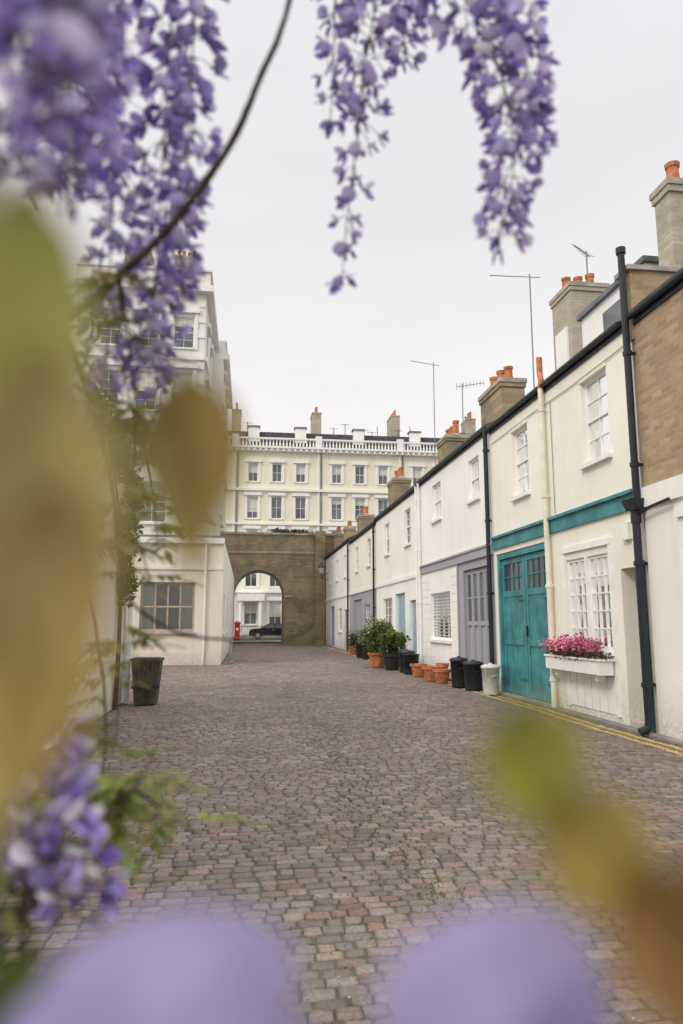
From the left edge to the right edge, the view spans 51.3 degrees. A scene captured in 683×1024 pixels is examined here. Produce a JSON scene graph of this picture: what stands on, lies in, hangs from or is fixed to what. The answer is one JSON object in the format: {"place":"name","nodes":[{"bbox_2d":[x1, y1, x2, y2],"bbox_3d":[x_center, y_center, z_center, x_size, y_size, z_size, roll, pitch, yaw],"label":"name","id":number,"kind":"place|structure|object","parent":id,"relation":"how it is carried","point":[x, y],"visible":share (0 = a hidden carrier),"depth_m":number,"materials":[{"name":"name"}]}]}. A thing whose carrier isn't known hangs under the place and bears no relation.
{"place":"outdoors","nodes":[
{"label":"outdoors","id":0,"kind":"place"},
{"bbox_2d":[233,637,280,643],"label":"pavement","id":1,"kind":"structure","parent":0,"point":[260,642],"depth_m":53.95,"materials":[{"name":"stone"}]},
{"bbox_2d":[234,621,240,637],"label":"pillar post box","id":2,"kind":"object","parent":1,"relation":"on","point":[237,629],"visible":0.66,"depth_m":57.05,"materials":[{"name":"red metal"}]},
{"bbox_2d":[249,623,280,637],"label":"parked car","id":3,"kind":"object","parent":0,"point":[272,629],"visible":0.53,"depth_m":66.92,"materials":[{"name":"paint"}]},
{"bbox_2d":[0,644,682,1023],"bbox_3d":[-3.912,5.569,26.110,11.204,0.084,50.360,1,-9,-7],"label":"cobbled road","id":4,"kind":"structure","parent":0,"point":[194,706],"depth_m":5.65,"materials":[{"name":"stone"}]},
{"bbox_2d":[71,466,131,733],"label":"walls","id":5,"kind":"structure","parent":4,"relation":"on","point":[97,708],"depth_m":11.98,"materials":[{"name":"white paint"}]},
{"bbox_2d":[94,380,136,451],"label":"windows","id":6,"kind":"structure","parent":5,"relation":"attached to","point":[120,421],"depth_m":12.64,"materials":[{"name":"white paint"}]},
{"bbox_2d":[93,380,146,709],"bbox_3d":[-3.611,0.846,11.339,0.540,4.748,4.629,1,-9,-7],"label":"climbing plant","id":7,"kind":"object","parent":5,"relation":"attached to","point":[131,526],"visible":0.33,"depth_m":12.34,"materials":[{"name":"green plant"}]},
{"bbox_2d":[123,464,138,703],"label":"pipes","id":8,"kind":"object","parent":5,"relation":"attached to","point":[127,675],"visible":0.31,"depth_m":13.15,"materials":[{"name":"black metal"}]},
{"bbox_2d":[130,657,164,704],"bbox_3d":[-3.540,3.060,12.934,0.540,0.815,0.540,1,-9,-7],"label":"dustbin","id":9,"kind":"object","parent":4,"relation":"on","point":[149,670],"visible":0.86,"depth_m":12.72,"materials":[{"name":"black plastic"}]},
{"bbox_2d":[91,289,225,535],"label":"walls","id":10,"kind":"structure","parent":4,"relation":"on","point":[216,367],"depth_m":39.33,"materials":[{"name":"paint"}]},
{"bbox_2d":[85,262,232,531],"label":"windows","id":11,"kind":"structure","parent":10,"relation":"attached to","point":[218,349],"depth_m":39.23,"materials":[{"name":"white paint"}]},
{"bbox_2d":[124,251,196,266],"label":"roof","id":12,"kind":"structure","parent":10,"relation":"on","point":[150,255],"depth_m":41.92,"materials":[{"name":"brick"}]},
{"bbox_2d":[125,472,233,664],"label":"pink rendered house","id":13,"kind":"structure","parent":4,"relation":"on","point":[206,611],"depth_m":25.40,"materials":[{"name":"paint"}]},
{"bbox_2d":[125,482,231,664],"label":"windows","id":14,"kind":"structure","parent":13,"relation":"in","point":[177,612],"depth_m":25.40,"materials":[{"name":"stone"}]},
{"bbox_2d":[228,641,232,663],"bbox_3d":[-3.991,5.016,25.635,0.200,0.920,0.195,1,-9,-7],"label":"bollard","id":15,"kind":"object","parent":4,"relation":"on","point":[230,661],"visible":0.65,"depth_m":25.59,"materials":[{"name":"stone"}]},
{"bbox_2d":[221,527,333,644],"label":"brick archway","id":16,"kind":"object","parent":4,"relation":"on","point":[288,561],"visible":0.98,"depth_m":48.83,"materials":[{"name":"brick"}]},
{"bbox_2d":[326,544,349,650],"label":"walls","id":17,"kind":"structure","parent":4,"relation":"on","point":[336,589],"depth_m":42.45,"materials":[{"name":"white paint"}]},
{"bbox_2d":[318,562,328,579],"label":"wall lantern","id":18,"kind":"object","parent":17,"relation":"attached to","point":[321,568],"depth_m":47.31,"materials":[{"name":"black metal"}]},
{"bbox_2d":[325,556,349,649],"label":"windows","id":19,"kind":"structure","parent":17,"relation":"attached to","point":[338,597],"depth_m":42.56,"materials":[{"name":"white paint"}]},
{"bbox_2d":[324,521,356,650],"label":"roof","id":20,"kind":"structure","parent":17,"relation":"on","point":[340,540],"depth_m":42.94,"materials":[{"name":"stone"}]},
{"bbox_2d":[0,0,682,1023],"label":"wisteria vine","id":21,"kind":"object","parent":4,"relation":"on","point":[64,496],"visible":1,"depth_m":0.11,"materials":[{"name":"purple plant"}]},
{"bbox_2d":[12,682,682,1023],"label":"joint weeds","id":22,"kind":"object","parent":4,"relation":"on","point":[419,871],"visible":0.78,"depth_m":4.81,"materials":[{"name":"green plant"}]},
{"bbox_2d":[346,630,361,654],"bbox_3d":[0.632,6.067,33.318,0.874,1.202,0.850,1,-9,-7],"label":"potted plant","id":23,"kind":"object","parent":4,"relation":"on","point":[352,644],"visible":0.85,"depth_m":33.13,"materials":[{"name":"green plant"}]},
{"bbox_2d":[355,640,367,657],"bbox_3d":[0.867,5.776,30.043,0.590,0.763,0.590,-9,-12,43],"label":"black dustbin","id":24,"kind":"object","parent":4,"relation":"on","point":[359,654],"visible":0.55,"depth_m":29.82,"materials":[{"name":"plastic"}]},
{"bbox_2d":[350,525,376,651],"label":"walls","id":25,"kind":"structure","parent":4,"relation":"on","point":[361,578],"depth_m":33.31,"materials":[{"name":"white paint"}]},
{"bbox_2d":[348,506,375,621],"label":"roof","id":26,"kind":"structure","parent":25,"relation":"on","point":[365,522],"depth_m":35.34,"materials":[{"name":"stone"}]},
{"bbox_2d":[349,539,375,639],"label":"windows","id":27,"kind":"structure","parent":25,"relation":"attached to","point":[358,615],"depth_m":34.26,"materials":[{"name":"white paint"}]},
{"bbox_2d":[361,644,369,659],"bbox_3d":[1.073,5.647,28.865,0.528,0.654,0.528,-6,-11,32],"label":"black dustbin","id":28,"kind":"object","parent":4,"relation":"on","point":[366,657],"visible":0.33,"depth_m":28.67,"materials":[{"name":"plastic"}]},
{"bbox_2d":[358,616,391,667],"bbox_3d":[1.182,4.291,23.611,1.238,1.706,1.245,1,-9,-7],"label":"potted plant","id":29,"kind":"object","parent":4,"relation":"on","point":[372,645],"visible":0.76,"depth_m":23.40,"materials":[{"name":"green plant"}]},
{"bbox_2d":[89,685,674,1019],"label":"fallen petals","id":30,"kind":"object","parent":4,"relation":"on","point":[365,823],"visible":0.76,"depth_m":4.82,"materials":[{"name":"purple plant"}]},
{"bbox_2d":[376,629,410,669],"bbox_3d":[1.635,4.314,22.426,1.089,1.295,1.004,1,-9,-7],"label":"potted plant","id":31,"kind":"object","parent":4,"relation":"on","point":[391,642],"visible":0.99,"depth_m":22.21,"materials":[{"name":"green plant"}]},
{"bbox_2d":[376,489,422,662],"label":"walls","id":32,"kind":"structure","parent":4,"relation":"on","point":[399,561],"depth_m":25.68,"materials":[{"name":"white paint"}]},
{"bbox_2d":[375,509,416,653],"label":"windows","id":33,"kind":"structure","parent":32,"relation":"attached to","point":[401,612],"depth_m":25.03,"materials":[{"name":"white paint"}]},
{"bbox_2d":[373,467,419,662],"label":"roof","id":34,"kind":"structure","parent":32,"relation":"on","point":[400,489],"depth_m":27.38,"materials":[{"name":"stone"}]},
{"bbox_2d":[410,360,438,465],"bbox_3d":[3.232,-3.391,27.228,1.212,5.025,0.307,3,-9,-19],"label":"tv aerial","id":35,"kind":"object","parent":34,"relation":"on","point":[434,404],"visible":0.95,"depth_m":27.44,"materials":[{"name":"metal"}]},
{"bbox_2d":[398,649,414,672],"bbox_3d":[1.942,4.437,21.208,0.528,0.676,0.528,-6,-11,32],"label":"black dustbin","id":36,"kind":"object","parent":4,"relation":"on","point":[400,653],"visible":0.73,"depth_m":21.06,"materials":[{"name":"plastic"}]},
{"bbox_2d":[402,654,419,674],"bbox_3d":[1.997,4.365,20.409,0.507,0.570,0.507,-6,-11,33],"label":"black dustbin","id":37,"kind":"object","parent":4,"relation":"on","point":[408,659],"visible":0.86,"depth_m":20.23,"materials":[{"name":"plastic"}]},
{"bbox_2d":[410,663,426,676],"bbox_3d":[2.115,4.341,19.510,0.484,0.340,0.479,1,-9,-7],"label":"terracotta pot","id":38,"kind":"object","parent":4,"relation":"on","point":[417,670],"visible":0.91,"depth_m":19.35,"materials":[{"name":"orange ceramic"}]},
{"bbox_2d":[421,666,444,680],"bbox_3d":[2.330,4.101,18.045,0.594,0.360,0.588,1,-9,-7],"label":"terracotta pot","id":39,"kind":"object","parent":4,"relation":"on","point":[429,674],"visible":0.74,"depth_m":17.86,"materials":[{"name":"orange ceramic"}]},
{"bbox_2d":[432,669,450,683],"bbox_3d":[2.451,4.009,17.361,0.462,0.330,0.457,1,-9,-7],"label":"terracotta pot","id":40,"kind":"object","parent":4,"relation":"on","point":[441,676],"visible":0.98,"depth_m":17.21,"materials":[{"name":"orange ceramic"}]},
{"bbox_2d":[436,663,448,668],"bbox_3d":[2.618,4.124,18.386,0.352,0.420,0.348,1,-9,-7],"label":"terracotta pot","id":41,"kind":"object","parent":4,"relation":"on","point":[446,665],"visible":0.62,"depth_m":18.28,"materials":[{"name":"orange ceramic"}]},
{"bbox_2d":[449,656,467,687],"bbox_3d":[2.694,3.661,16.325,0.424,0.698,0.424,-6,-11,35],"label":"black dustbin","id":42,"kind":"object","parent":4,"relation":"on","point":[457,674],"visible":0.91,"depth_m":16.17,"materials":[{"name":"plastic"}]},
{"bbox_2d":[420,433,497,677],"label":"walls","id":43,"kind":"structure","parent":4,"relation":"on","point":[459,526],"depth_m":18.48,"materials":[{"name":"white paint"}]},
{"bbox_2d":[416,420,494,663],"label":"roof","id":44,"kind":"structure","parent":43,"relation":"on","point":[452,443],"depth_m":18.61,"materials":[{"name":"paint"}]},
{"bbox_2d":[456,380,483,434],"bbox_3d":[4.311,-3.164,23.668,0.912,2.475,0.307,-1,-9,6],"label":"tv aerial","id":45,"kind":"object","parent":44,"relation":"attached to","point":[473,384],"visible":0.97,"depth_m":23.79,"materials":[{"name":"metal"}]},
{"bbox_2d":[490,274,539,388],"bbox_3d":[4.438,-4.406,17.998,1.262,3.575,0.307,-1,-9,4],"label":"tv aerial","id":46,"kind":"object","parent":44,"relation":"on","point":[531,319],"visible":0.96,"depth_m":18.07,"materials":[{"name":"metal"}]},
{"bbox_2d":[420,457,492,664],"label":"windows","id":47,"kind":"structure","parent":43,"relation":"attached to","point":[444,631],"depth_m":19.45,"materials":[{"name":"white paint"}]},
{"bbox_2d":[466,566,489,685],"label":"doors","id":48,"kind":"structure","parent":43,"relation":"attached to","point":[477,615],"depth_m":16.88,"materials":[{"name":"purple paint"}]},
{"bbox_2d":[462,659,483,690],"bbox_3d":[2.891,3.569,15.600,0.466,0.654,0.466,-6,-11,34],"label":"black dustbin","id":49,"kind":"object","parent":4,"relation":"on","point":[472,674],"visible":0.99,"depth_m":15.43,"materials":[{"name":"plastic"}]},
{"bbox_2d":[481,663,499,694],"bbox_3d":[3.071,3.428,14.625,0.403,0.632,0.403,-7,-11,36],"label":"white dustbin","id":50,"kind":"object","parent":4,"relation":"on","point":[490,675],"visible":1,"depth_m":14.48,"materials":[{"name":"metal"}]},
{"bbox_2d":[324,644,682,745],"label":"kerb stones","id":51,"kind":"object","parent":4,"relation":"on","point":[653,735],"visible":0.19,"depth_m":10.48,"materials":[{"name":"grey stone"}]},
{"bbox_2d":[490,333,658,732],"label":"walls","id":52,"kind":"structure","parent":4,"relation":"on","point":[574,487],"depth_m":11.63,"materials":[{"name":"paint"}]},
{"bbox_2d":[489,361,632,717],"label":"windows","id":53,"kind":"structure","parent":52,"relation":"attached to","point":[592,598],"depth_m":11.25,"materials":[{"name":"white paint"}]},
{"bbox_2d":[538,632,614,680],"bbox_3d":[3.680,2.257,11.287,0.505,0.732,2.355,1,-9,-7],"label":"window flower box","id":54,"kind":"object","parent":53,"relation":"attached to","point":[581,654],"visible":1,"depth_m":10.96,"materials":[{"name":"white paint"}]},
{"bbox_2d":[478,255,658,706],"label":"roof","id":55,"kind":"structure","parent":52,"relation":"on","point":[586,318],"depth_m":13.51,"materials":[{"name":"stone"}]},
{"bbox_2d":[572,244,594,273],"bbox_3d":[5.802,-5.711,17.097,0.612,1.475,0.307,6,-11,-36],"label":"tv aerial","id":56,"kind":"object","parent":55,"relation":"on","point":[580,249],"visible":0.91,"depth_m":17.24,"materials":[{"name":"metal"}]},
{"bbox_2d":[497,542,655,732],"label":"doors","id":57,"kind":"structure","parent":52,"relation":"attached to","point":[523,620],"depth_m":13.98,"materials":[{"name":"teal paint"}]},
{"bbox_2d":[634,288,682,739],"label":"walls","id":58,"kind":"structure","parent":4,"relation":"on","point":[658,340],"depth_m":9.21,"materials":[{"name":"brick"}]},
{"bbox_2d":[615,246,669,735],"bbox_3d":[4.039,-0.490,9.450,0.270,6.788,0.912,1,-9,-7],"label":"drainpipe","id":59,"kind":"object","parent":58,"relation":"attached to","point":[634,507],"visible":1,"depth_m":9.63,"materials":[{"name":"black metal"}]},
{"bbox_2d":[614,160,682,341],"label":"roof","id":60,"kind":"structure","parent":58,"relation":"on","point":[650,288],"depth_m":10.34,"materials":[{"name":"stone"}]},
{"bbox_2d":[674,506,682,583],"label":"windows","id":61,"kind":"structure","parent":58,"relation":"attached to","point":[678,512],"depth_m":8.78,"materials":[{"name":"white paint"}]},
{"bbox_2d":[0,0,682,437],"label":"sky","id":62,"kind":"structure","parent":0,"point":[426,292],"materials":[{"name":"white"}]},
{"label":"ground","id":63,"kind":"structure","parent":0,"visible":0},
{"bbox_2d":[225,403,475,636],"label":"stucco terrace","id":64,"kind":"structure","parent":63,"relation":"on","point":[314,480],"depth_m":76.63,"materials":[{"name":"white paint"}]},
{"bbox_2d":[225,436,437,636],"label":"windows","id":65,"kind":"structure","parent":64,"relation":"in","point":[250,605],"depth_m":76.34,"materials":[{"name":"white paint"}]}
]}

